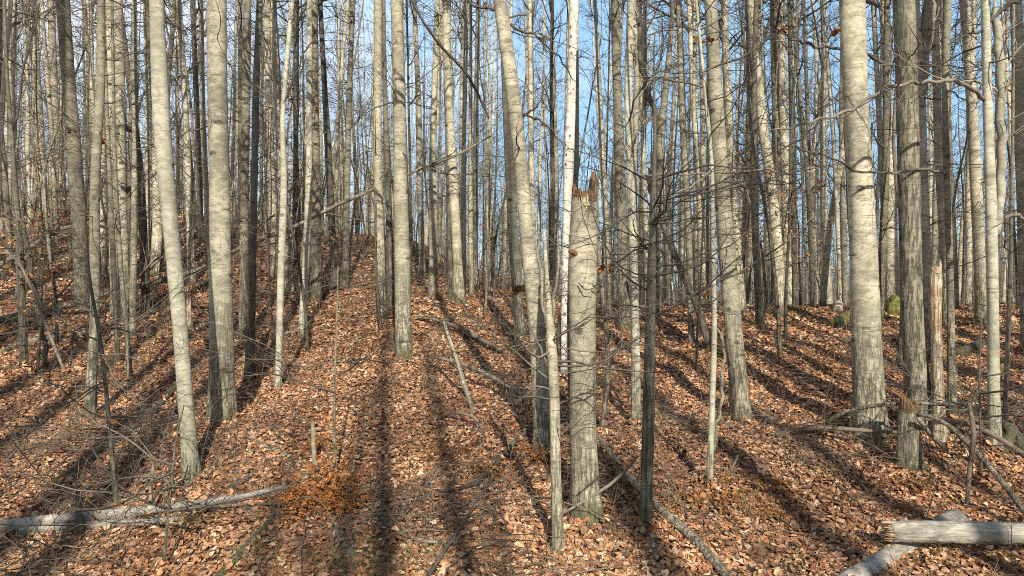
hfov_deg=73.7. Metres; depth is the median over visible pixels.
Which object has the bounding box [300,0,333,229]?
aspen tree
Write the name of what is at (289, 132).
slim sapling
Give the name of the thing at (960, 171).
slim sapling
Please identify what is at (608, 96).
bare tree
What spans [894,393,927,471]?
broken stump
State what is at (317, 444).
dead fern
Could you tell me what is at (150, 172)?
slim sapling
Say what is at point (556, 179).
aspen tree
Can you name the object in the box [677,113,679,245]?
aspen tree
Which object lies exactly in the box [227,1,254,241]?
aspen tree
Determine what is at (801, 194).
bare tree
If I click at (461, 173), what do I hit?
slim sapling
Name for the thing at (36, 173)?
slim sapling
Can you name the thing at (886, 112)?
bare tree
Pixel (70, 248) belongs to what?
young beech
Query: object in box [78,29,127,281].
aspen tree
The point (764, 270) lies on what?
young beech
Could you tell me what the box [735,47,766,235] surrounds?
aspen tree
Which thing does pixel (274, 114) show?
aspen tree
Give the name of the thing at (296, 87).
bare tree
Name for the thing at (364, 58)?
aspen tree
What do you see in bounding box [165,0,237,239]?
bare tree
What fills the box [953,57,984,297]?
aspen tree
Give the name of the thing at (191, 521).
grass
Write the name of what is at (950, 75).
bare tree
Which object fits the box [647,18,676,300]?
bare tree
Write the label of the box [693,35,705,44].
leaf cluster
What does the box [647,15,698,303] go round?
aspen tree
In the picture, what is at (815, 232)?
slim sapling
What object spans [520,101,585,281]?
slim sapling
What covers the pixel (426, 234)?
aspen tree
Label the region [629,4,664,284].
aspen tree
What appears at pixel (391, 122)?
aspen tree
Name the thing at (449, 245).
bare tree
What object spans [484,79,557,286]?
slim sapling
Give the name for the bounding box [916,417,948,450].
fallen branch
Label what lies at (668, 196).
slim sapling
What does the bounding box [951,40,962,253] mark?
aspen tree
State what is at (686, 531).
fallen pole
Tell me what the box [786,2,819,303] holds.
bare tree
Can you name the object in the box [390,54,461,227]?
slim sapling
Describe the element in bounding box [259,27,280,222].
aspen tree
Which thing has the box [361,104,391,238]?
slim sapling
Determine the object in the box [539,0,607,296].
aspen tree
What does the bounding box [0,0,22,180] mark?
aspen tree
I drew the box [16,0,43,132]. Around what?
bare tree
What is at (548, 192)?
slim sapling
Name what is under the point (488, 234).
slim sapling
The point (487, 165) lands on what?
bare tree
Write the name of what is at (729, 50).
aspen tree
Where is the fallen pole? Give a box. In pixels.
[597,434,732,575]
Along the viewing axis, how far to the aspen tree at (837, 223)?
18.94 m
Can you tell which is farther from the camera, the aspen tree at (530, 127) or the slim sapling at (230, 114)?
the slim sapling at (230, 114)
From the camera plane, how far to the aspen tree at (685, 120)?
23.91 m
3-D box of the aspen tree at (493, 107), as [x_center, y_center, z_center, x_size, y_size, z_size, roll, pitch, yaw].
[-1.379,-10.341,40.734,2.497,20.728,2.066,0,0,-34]
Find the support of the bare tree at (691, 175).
on the ground at (628, 504)
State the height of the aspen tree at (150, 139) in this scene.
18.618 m
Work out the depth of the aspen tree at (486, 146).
21.79 m
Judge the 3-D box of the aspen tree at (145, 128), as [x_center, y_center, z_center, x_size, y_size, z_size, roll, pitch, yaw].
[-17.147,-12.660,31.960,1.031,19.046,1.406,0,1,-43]
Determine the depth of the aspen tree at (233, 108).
25.10 m
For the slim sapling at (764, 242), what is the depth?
29.31 m
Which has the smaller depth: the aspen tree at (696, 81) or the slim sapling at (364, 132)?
the aspen tree at (696, 81)
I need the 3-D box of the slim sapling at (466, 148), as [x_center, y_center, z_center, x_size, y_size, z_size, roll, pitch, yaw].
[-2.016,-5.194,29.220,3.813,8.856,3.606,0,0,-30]
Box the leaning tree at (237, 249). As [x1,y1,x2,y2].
[0,115,504,323]
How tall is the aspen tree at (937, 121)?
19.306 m
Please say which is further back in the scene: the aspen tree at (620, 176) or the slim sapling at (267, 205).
the slim sapling at (267, 205)
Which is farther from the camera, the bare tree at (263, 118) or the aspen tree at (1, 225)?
the bare tree at (263, 118)
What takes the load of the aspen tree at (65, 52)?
on the ground at (628, 504)
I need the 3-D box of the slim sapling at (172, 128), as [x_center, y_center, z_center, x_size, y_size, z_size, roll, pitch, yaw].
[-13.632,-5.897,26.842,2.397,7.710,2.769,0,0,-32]
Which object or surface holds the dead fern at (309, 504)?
on the ground at (628, 504)
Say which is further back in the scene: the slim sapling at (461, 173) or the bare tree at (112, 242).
the slim sapling at (461, 173)
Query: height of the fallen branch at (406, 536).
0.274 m
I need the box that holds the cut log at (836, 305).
[833,301,842,311]
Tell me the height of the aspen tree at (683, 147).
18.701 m
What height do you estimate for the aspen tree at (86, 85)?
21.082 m
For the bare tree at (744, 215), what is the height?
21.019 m
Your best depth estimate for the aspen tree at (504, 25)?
8.17 m
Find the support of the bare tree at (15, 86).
on the ground at (628, 504)
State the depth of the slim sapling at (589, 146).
28.74 m
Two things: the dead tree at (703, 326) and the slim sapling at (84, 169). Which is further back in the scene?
the slim sapling at (84, 169)
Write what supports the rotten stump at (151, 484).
on the ground at (628, 504)
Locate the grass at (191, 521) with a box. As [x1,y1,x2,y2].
[0,501,1023,575]
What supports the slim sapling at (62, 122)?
on the ground at (628, 504)
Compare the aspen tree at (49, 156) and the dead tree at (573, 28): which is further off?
the aspen tree at (49, 156)
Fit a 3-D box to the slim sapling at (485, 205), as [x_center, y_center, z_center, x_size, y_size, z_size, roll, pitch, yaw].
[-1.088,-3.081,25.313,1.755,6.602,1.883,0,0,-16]
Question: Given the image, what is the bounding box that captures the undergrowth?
[0,165,1023,575]
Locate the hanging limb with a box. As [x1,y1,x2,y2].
[410,0,489,127]
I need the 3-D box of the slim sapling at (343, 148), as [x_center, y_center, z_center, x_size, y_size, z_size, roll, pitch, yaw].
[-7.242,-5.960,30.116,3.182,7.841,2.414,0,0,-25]
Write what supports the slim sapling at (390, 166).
on the ground at (628, 504)
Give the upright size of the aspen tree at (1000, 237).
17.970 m
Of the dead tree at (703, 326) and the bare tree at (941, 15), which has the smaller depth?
the dead tree at (703, 326)
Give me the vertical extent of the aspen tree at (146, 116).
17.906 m
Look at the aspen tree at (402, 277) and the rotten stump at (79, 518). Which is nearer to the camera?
the rotten stump at (79, 518)
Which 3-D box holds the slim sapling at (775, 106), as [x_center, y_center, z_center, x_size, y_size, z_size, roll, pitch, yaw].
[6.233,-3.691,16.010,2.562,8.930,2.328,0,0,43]
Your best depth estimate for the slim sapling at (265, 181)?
15.05 m
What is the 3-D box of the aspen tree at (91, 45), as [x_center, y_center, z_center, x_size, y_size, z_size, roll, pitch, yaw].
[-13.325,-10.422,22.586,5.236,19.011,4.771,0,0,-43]
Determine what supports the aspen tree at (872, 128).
on the ground at (628, 504)
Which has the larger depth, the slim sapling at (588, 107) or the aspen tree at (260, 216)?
the aspen tree at (260, 216)
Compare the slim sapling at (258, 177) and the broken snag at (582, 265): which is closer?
the broken snag at (582, 265)
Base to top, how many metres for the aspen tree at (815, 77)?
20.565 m
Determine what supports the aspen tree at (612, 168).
on the ground at (628, 504)
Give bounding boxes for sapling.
[0,0,69,261]
[0,2,89,265]
[0,24,88,255]
[0,34,51,280]
[0,77,58,260]
[0,176,127,340]
[0,203,246,504]
[0,250,88,375]
[0,309,334,562]
[1,1,130,299]
[1,55,32,197]
[2,0,146,351]
[2,26,59,223]
[3,30,46,215]
[5,0,64,240]
[10,15,88,247]
[11,0,156,287]
[19,50,85,216]
[24,42,85,221]
[25,21,95,230]
[55,28,94,181]
[57,91,89,203]
[85,2,181,223]
[86,0,183,179]
[86,18,150,179]
[113,257,469,476]
[120,0,296,292]
[127,9,207,283]
[127,30,182,207]
[140,39,200,196]
[140,100,180,250]
[142,62,193,207]
[150,107,206,204]
[157,33,278,274]
[173,6,289,249]
[173,114,183,221]
[175,37,274,228]
[179,36,259,185]
[185,231,334,362]
[192,52,235,181]
[192,60,249,239]
[202,0,378,351]
[202,32,292,193]
[203,38,303,246]
[227,50,299,267]
[230,77,295,273]
[232,67,311,327]
[249,8,335,230]
[251,0,331,191]
[251,22,301,229]
[259,29,322,213]
[263,98,331,294]
[281,47,336,232]
[297,203,450,330]
[298,20,360,219]
[304,30,392,235]
[321,74,370,236]
[335,89,392,254]
[339,110,384,263]
[350,58,392,213]
[355,98,392,244]
[358,112,426,232]
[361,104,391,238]
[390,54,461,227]
[407,98,444,252]
[407,147,466,273]
[412,70,502,265]
[412,222,700,559]
[423,54,468,220]
[437,0,594,286]
[438,106,484,244]
[448,29,537,317]
[462,138,518,293]
[463,121,499,289]
[479,147,517,286]
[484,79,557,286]
[490,66,548,255]
[491,166,520,285]
[507,171,726,432]
[518,57,588,294]
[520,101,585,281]
[535,0,624,197]
[535,72,609,237]
[538,150,562,237]
[548,104,606,236]
[597,68,701,304]
[600,142,671,283]
[603,0,824,490]
[638,97,686,300]
[639,96,692,304]
[655,0,894,355]
[656,20,745,366]
[705,79,802,268]
[729,0,843,336]
[730,0,838,235]
[751,167,799,295]
[759,93,823,255]
[796,39,896,253]
[797,158,835,292]
[801,158,848,295]
[802,156,846,282]
[803,0,1020,366]
[807,100,877,282]
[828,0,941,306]
[831,303,1023,488]
[841,176,878,283]
[877,84,961,287]
[897,49,970,260]
[926,0,1009,251]
[931,56,993,303]
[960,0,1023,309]
[969,125,1013,268]
[972,174,1014,301]
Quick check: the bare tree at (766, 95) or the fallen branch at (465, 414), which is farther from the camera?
the bare tree at (766, 95)
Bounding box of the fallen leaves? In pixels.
[0,204,1023,575]
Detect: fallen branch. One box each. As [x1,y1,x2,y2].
[0,214,107,266]
[79,260,208,352]
[178,494,420,510]
[215,507,278,575]
[245,435,298,459]
[357,493,443,543]
[416,307,507,351]
[426,400,533,495]
[427,464,507,575]
[429,355,567,403]
[434,315,475,414]
[436,411,484,443]
[543,455,638,523]
[687,429,778,478]
[718,454,739,493]
[768,404,896,439]
[771,443,884,534]
[823,379,967,425]
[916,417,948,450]
[918,412,1023,514]
[924,402,1023,457]
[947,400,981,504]
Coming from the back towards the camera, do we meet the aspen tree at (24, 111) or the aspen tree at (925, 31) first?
the aspen tree at (24, 111)
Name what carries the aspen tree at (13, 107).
on the ground at (628, 504)
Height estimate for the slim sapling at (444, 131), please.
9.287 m
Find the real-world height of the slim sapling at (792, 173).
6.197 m
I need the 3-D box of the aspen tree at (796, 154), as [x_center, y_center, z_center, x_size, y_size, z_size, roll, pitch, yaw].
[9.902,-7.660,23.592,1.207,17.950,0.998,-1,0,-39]
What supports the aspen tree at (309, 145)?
on the ground at (628, 504)
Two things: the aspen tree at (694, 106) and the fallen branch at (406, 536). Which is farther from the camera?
the aspen tree at (694, 106)
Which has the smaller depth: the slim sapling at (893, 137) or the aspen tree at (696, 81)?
the slim sapling at (893, 137)
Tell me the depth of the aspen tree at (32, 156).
35.33 m
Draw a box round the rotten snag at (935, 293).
[929,260,948,441]
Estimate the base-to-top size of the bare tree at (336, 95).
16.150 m
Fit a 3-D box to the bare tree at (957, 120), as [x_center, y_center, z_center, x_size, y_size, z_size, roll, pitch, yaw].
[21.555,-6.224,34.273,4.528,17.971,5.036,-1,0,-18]
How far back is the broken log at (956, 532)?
5.93 m
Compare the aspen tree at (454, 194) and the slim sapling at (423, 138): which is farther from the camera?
the slim sapling at (423, 138)
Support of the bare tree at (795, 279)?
on the ground at (628, 504)
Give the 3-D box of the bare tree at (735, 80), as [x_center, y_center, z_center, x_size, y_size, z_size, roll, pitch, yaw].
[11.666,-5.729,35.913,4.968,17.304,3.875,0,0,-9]
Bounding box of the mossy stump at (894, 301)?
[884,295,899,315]
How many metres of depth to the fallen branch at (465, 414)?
9.01 m
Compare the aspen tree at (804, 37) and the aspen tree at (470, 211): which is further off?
the aspen tree at (804, 37)
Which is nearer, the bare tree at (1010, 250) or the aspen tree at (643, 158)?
the bare tree at (1010, 250)
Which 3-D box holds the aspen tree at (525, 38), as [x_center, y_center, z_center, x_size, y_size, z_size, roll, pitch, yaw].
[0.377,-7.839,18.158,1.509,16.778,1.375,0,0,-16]
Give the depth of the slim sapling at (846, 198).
19.40 m
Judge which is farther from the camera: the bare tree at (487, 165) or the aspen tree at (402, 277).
the bare tree at (487, 165)
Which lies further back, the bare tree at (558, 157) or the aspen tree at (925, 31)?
the bare tree at (558, 157)
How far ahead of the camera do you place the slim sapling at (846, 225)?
26.29 m
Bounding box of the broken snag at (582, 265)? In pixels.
[568,170,613,529]
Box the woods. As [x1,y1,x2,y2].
[4,0,1017,304]
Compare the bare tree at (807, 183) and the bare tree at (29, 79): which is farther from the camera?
the bare tree at (29, 79)
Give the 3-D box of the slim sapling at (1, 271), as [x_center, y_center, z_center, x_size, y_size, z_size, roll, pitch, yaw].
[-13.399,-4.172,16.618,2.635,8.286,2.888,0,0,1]
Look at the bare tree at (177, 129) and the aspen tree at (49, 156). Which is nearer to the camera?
the aspen tree at (49, 156)
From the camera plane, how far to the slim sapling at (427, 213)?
23.96 m
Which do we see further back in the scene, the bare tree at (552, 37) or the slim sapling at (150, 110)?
the bare tree at (552, 37)
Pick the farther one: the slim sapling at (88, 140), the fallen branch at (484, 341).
the slim sapling at (88, 140)
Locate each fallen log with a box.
[0,331,88,354]
[0,452,310,532]
[18,516,178,534]
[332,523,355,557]
[836,509,968,575]
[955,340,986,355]
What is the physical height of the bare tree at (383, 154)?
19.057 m
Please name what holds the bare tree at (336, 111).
on the ground at (628, 504)
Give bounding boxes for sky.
[3,0,1023,289]
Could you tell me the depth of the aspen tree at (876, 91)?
19.95 m
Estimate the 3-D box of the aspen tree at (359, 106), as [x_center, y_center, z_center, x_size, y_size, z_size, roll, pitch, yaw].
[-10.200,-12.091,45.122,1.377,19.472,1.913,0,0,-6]
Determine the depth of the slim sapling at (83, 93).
28.67 m
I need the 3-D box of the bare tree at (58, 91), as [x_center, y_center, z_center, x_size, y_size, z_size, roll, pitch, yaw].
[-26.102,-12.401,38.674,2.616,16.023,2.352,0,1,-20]
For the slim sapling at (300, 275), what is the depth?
12.75 m
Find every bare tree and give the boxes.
[0,0,30,154]
[0,0,55,266]
[0,0,160,366]
[1,20,14,106]
[2,0,207,383]
[2,1,48,207]
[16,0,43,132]
[16,26,82,146]
[19,0,193,367]
[23,39,85,203]
[29,1,72,198]
[47,1,198,313]
[52,0,193,277]
[59,7,95,206]
[75,0,228,238]
[90,0,199,267]
[141,65,149,168]
[142,0,232,229]
[164,0,206,212]
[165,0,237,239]
[165,0,314,381]
[196,0,347,262]
[233,1,281,219]
[250,1,281,218]
[260,0,306,235]
[265,0,368,291]
[273,91,286,199]
[292,0,386,286]
[321,0,431,310]
[326,0,373,233]
[329,2,344,229]
[330,0,356,232]
[352,16,392,233]
[371,0,390,225]
[387,0,501,299]
[403,0,425,283]
[414,10,431,246]
[478,10,488,271]
[478,51,502,279]
[479,5,509,257]
[521,32,835,532]
[534,0,589,292]
[534,50,679,422]
[543,74,563,223]
[588,0,620,301]
[600,97,617,301]
[608,0,672,195]
[621,0,687,304]
[633,89,648,171]
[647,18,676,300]
[661,47,686,303]
[676,95,709,302]
[678,76,705,291]
[688,2,722,302]
[692,0,823,327]
[705,0,721,300]
[705,15,763,296]
[709,3,793,294]
[728,0,843,305]
[729,9,799,278]
[732,0,785,303]
[732,1,749,209]
[739,52,764,284]
[743,43,801,305]
[758,1,788,305]
[765,0,829,306]
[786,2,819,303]
[787,0,841,249]
[796,21,812,303]
[798,16,896,305]
[801,133,819,302]
[816,52,833,284]
[867,0,971,319]
[869,0,893,233]
[871,4,1023,421]
[892,2,1008,229]
[920,0,980,228]
[926,3,983,261]
[931,1,969,308]
[953,16,1015,244]
[957,106,1006,302]
[994,112,1014,262]
[1003,15,1016,301]
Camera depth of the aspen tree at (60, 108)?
28.71 m
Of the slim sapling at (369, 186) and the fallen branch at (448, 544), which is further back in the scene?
the slim sapling at (369, 186)
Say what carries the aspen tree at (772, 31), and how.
on the ground at (628, 504)
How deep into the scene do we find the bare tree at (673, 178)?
41.10 m
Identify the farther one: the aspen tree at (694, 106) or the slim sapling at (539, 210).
the slim sapling at (539, 210)
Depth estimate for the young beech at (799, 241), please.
18.44 m
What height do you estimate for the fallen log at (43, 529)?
0.189 m
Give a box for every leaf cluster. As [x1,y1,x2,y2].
[44,266,59,278]
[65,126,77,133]
[508,285,524,295]
[597,263,614,275]
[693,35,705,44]
[700,286,710,297]
[707,35,719,45]
[777,24,788,35]
[829,26,840,36]
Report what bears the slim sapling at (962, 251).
on the ground at (628, 504)
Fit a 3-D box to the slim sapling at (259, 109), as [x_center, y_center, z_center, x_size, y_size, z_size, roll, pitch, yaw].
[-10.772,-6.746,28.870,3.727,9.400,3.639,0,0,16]
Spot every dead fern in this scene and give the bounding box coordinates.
[250,472,330,519]
[260,449,382,519]
[291,475,373,520]
[293,431,340,454]
[389,441,486,466]
[451,455,523,484]
[512,437,565,462]
[658,477,788,526]
[716,473,795,488]
[739,502,803,525]
[861,473,945,497]
[871,497,946,519]
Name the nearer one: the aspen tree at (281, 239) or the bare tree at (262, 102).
the aspen tree at (281, 239)
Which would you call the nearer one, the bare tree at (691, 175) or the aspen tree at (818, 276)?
the aspen tree at (818, 276)
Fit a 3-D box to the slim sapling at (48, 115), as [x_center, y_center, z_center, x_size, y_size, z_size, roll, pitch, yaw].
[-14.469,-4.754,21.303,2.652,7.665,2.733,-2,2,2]
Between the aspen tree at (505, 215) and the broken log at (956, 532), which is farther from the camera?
the aspen tree at (505, 215)
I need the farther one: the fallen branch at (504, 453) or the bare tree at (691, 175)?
the bare tree at (691, 175)
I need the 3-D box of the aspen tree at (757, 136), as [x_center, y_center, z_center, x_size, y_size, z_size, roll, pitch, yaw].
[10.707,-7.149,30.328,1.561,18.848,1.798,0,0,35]
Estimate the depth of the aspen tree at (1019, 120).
12.44 m
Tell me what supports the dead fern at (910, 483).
on the ground at (628, 504)
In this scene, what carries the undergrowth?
on the ground at (628, 504)
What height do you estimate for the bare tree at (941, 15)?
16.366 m
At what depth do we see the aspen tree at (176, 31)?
34.79 m
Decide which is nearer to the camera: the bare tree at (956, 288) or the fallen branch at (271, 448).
the fallen branch at (271, 448)
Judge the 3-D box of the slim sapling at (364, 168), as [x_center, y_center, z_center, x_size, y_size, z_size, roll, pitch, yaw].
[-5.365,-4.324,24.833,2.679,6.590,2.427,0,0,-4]
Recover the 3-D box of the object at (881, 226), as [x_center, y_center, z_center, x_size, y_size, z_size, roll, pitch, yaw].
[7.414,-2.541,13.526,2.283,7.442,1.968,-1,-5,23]
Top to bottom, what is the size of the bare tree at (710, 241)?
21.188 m
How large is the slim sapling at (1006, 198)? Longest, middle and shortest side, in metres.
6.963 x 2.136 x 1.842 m
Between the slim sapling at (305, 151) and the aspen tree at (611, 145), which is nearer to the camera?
the slim sapling at (305, 151)
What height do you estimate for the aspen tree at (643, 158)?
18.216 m
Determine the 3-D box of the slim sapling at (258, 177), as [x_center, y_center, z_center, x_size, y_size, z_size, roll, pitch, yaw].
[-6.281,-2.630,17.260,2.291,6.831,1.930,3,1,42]
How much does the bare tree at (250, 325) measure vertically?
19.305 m
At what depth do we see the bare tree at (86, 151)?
37.14 m
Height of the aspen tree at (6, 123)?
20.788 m
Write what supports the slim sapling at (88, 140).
on the ground at (628, 504)
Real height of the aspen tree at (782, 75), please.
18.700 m
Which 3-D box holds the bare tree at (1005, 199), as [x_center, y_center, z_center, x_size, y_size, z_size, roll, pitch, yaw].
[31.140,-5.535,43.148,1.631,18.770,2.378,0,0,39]
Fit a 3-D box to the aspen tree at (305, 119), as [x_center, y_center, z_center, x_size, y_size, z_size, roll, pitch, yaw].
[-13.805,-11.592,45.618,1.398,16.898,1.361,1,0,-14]
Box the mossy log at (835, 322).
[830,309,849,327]
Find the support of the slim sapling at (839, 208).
on the ground at (628, 504)
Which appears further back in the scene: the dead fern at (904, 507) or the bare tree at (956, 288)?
the bare tree at (956, 288)
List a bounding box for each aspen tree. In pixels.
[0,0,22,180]
[0,0,138,312]
[0,0,200,422]
[0,3,13,232]
[2,0,76,224]
[3,50,7,145]
[6,0,30,213]
[6,0,46,201]
[8,0,59,213]
[12,0,41,232]
[13,0,188,317]
[15,0,85,213]
[16,0,228,486]
[18,0,96,153]
[20,0,40,204]
[28,1,59,199]
[31,0,65,250]
[32,0,189,325]
[44,0,59,206]
[48,0,176,246]
[48,44,64,216]
[63,0,205,340]
[72,0,93,205]
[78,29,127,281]
[125,0,201,277]
[126,0,231,283]
[138,0,153,286]
[138,6,151,203]
[139,12,149,191]
[148,0,241,423]
[166,0,208,247]
[166,2,205,215]
[166,6,192,213]
[183,0,208,225]
[191,0,305,339]
[192,7,204,177]
[200,0,320,286]
[203,0,284,256]
[227,0,237,245]
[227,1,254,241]
[227,2,251,217]
[227,11,236,132]
[228,0,334,390]
[232,0,304,276]
[236,0,303,294]
[251,3,280,220]
[258,0,382,338]
[259,17,288,218]
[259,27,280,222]
[263,2,321,225]
[269,0,372,300]
[285,0,292,219]
[298,0,305,172]
[298,0,513,323]
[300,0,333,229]
[301,29,305,174]
[302,0,369,243]
[305,0,367,233]
[318,11,345,210]
[324,0,358,232]
[330,0,491,362]
[336,0,345,231]
[351,0,364,233]
[353,0,373,233]
[355,0,388,234]
[370,0,460,276]
[381,0,504,304]
[382,0,393,235]
[385,0,490,296]
[403,0,420,213]
[407,9,420,239]
[423,0,454,266]
[424,4,457,245]
[426,0,460,255]
[430,0,495,282]
[432,0,466,274]
[432,6,444,239]
[434,0,478,293]
[434,0,639,451]
[440,0,521,289]
[454,0,493,295]
[457,1,567,338]
[474,0,494,295]
[478,2,501,287]
[479,20,501,281]
[491,0,527,289]
[500,0,561,198]
[512,0,580,296]
[513,0,552,195]
[514,0,553,253]
[519,0,563,283]
[523,0,579,269]
[534,17,545,256]
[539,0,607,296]
[556,0,685,332]
[571,0,698,425]
[579,0,627,316]
[584,0,612,248]
[589,0,742,304]
[590,0,753,424]
[595,0,766,347]
[597,0,626,302]
[598,0,632,286]
[601,0,732,319]
[605,86,613,199]
[614,0,677,310]
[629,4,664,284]
[647,1,709,302]
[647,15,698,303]
[656,19,675,302]
[663,8,692,303]
[666,0,823,229]
[667,0,720,254]
[671,61,699,267]
[673,32,705,236]
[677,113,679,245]
[678,0,731,224]
[682,0,705,291]
[684,0,765,311]
[685,0,709,297]
[718,0,831,317]
[729,0,840,306]
[733,42,761,290]
[734,54,763,302]
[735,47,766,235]
[741,6,769,270]
[742,0,818,303]
[758,0,773,306]
[762,0,1008,356]
[763,0,872,305]
[764,0,1023,422]
[768,0,1023,453]
[777,0,845,303]
[784,3,808,303]
[788,0,842,303]
[788,1,805,248]
[795,0,847,303]
[799,29,838,288]
[808,6,838,264]
[810,0,845,302]
[813,0,962,304]
[819,0,958,303]
[839,0,955,448]
[869,65,877,183]
[874,0,1020,438]
[891,0,1014,322]
[893,0,993,325]
[922,1,953,231]
[926,0,979,268]
[927,77,941,158]
[937,0,1023,351]
[951,0,1010,303]
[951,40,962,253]
[953,0,993,303]
[953,45,982,213]
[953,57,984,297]
[954,111,965,252]
[957,2,982,303]
[977,0,1011,301]
[983,0,1009,307]
[1001,30,1016,302]
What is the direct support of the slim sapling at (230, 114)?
on the ground at (628, 504)
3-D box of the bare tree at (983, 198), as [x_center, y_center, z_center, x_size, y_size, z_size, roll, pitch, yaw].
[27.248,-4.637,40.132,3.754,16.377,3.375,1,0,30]
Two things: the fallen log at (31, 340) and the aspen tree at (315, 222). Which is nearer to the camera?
the fallen log at (31, 340)
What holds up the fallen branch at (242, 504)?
on the ground at (628, 504)
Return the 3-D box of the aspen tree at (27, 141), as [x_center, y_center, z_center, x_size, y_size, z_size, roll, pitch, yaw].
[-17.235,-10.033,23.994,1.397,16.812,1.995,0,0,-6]
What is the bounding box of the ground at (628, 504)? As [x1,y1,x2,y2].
[0,204,1023,575]
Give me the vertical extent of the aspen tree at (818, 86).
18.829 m
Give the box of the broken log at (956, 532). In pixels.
[879,520,1023,544]
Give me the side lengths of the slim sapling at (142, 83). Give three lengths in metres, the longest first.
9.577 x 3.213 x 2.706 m
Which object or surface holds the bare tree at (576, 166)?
on the ground at (628, 504)
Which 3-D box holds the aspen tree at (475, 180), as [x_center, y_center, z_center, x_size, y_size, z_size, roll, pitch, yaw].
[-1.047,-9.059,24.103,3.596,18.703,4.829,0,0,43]
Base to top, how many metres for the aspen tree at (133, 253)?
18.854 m
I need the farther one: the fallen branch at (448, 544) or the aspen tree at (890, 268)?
the aspen tree at (890, 268)
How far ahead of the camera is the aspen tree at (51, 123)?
21.14 m
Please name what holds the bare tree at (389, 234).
on the ground at (628, 504)
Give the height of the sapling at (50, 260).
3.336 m
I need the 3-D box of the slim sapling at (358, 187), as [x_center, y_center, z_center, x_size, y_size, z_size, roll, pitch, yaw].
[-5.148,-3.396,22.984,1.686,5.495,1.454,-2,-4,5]
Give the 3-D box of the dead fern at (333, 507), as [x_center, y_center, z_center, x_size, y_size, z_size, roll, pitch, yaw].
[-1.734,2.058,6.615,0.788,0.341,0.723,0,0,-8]
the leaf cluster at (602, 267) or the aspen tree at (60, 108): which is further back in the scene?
the aspen tree at (60, 108)
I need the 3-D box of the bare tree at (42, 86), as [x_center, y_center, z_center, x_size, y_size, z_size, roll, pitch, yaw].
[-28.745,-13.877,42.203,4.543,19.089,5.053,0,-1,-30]
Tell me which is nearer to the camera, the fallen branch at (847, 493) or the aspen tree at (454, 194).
the fallen branch at (847, 493)
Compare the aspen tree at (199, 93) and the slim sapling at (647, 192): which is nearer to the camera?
the slim sapling at (647, 192)
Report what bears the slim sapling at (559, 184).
on the ground at (628, 504)
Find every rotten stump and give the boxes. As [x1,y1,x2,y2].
[74,483,85,537]
[149,462,154,500]
[186,294,193,330]
[311,417,318,480]
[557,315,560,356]
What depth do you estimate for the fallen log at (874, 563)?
5.85 m
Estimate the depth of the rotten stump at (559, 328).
12.53 m
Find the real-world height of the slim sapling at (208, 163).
6.437 m
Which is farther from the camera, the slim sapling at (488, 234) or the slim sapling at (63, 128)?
the slim sapling at (63, 128)
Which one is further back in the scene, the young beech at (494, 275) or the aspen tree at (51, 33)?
the aspen tree at (51, 33)
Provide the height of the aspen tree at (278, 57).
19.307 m
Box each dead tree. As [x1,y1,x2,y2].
[560,0,578,374]
[624,205,749,352]
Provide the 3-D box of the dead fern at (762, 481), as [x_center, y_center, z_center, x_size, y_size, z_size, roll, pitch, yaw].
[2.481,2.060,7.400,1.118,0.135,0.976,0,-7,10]
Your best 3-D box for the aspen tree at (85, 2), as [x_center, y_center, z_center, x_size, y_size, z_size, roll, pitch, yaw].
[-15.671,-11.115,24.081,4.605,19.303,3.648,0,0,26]
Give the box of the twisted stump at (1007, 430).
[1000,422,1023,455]
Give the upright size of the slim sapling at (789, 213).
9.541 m
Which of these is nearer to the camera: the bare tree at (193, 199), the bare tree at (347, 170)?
the bare tree at (347, 170)
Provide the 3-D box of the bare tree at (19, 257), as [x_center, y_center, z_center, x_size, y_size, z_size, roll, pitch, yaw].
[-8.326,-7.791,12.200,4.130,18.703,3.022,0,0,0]
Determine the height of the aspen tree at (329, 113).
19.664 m
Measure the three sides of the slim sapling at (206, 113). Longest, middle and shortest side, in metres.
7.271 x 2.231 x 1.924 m
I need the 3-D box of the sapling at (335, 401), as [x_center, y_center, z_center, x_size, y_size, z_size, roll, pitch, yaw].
[-2.217,0.979,7.402,3.767,2.699,1.726,0,0,-21]
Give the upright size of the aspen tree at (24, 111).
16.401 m
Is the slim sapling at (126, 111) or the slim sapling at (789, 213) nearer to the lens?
the slim sapling at (789, 213)
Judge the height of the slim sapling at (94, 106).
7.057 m
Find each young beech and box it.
[0,219,87,371]
[17,140,70,268]
[31,148,89,263]
[257,65,344,305]
[326,128,373,271]
[468,225,510,296]
[703,149,825,312]
[759,180,848,304]
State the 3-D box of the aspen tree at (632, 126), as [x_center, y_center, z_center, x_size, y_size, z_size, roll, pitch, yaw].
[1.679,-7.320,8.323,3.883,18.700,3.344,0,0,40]
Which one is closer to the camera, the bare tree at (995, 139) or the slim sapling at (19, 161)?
the slim sapling at (19, 161)
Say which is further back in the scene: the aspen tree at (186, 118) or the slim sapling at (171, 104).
the slim sapling at (171, 104)
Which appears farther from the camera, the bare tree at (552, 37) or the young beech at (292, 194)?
the bare tree at (552, 37)
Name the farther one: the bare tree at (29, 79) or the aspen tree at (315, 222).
the bare tree at (29, 79)
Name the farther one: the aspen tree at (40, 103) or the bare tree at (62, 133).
the bare tree at (62, 133)

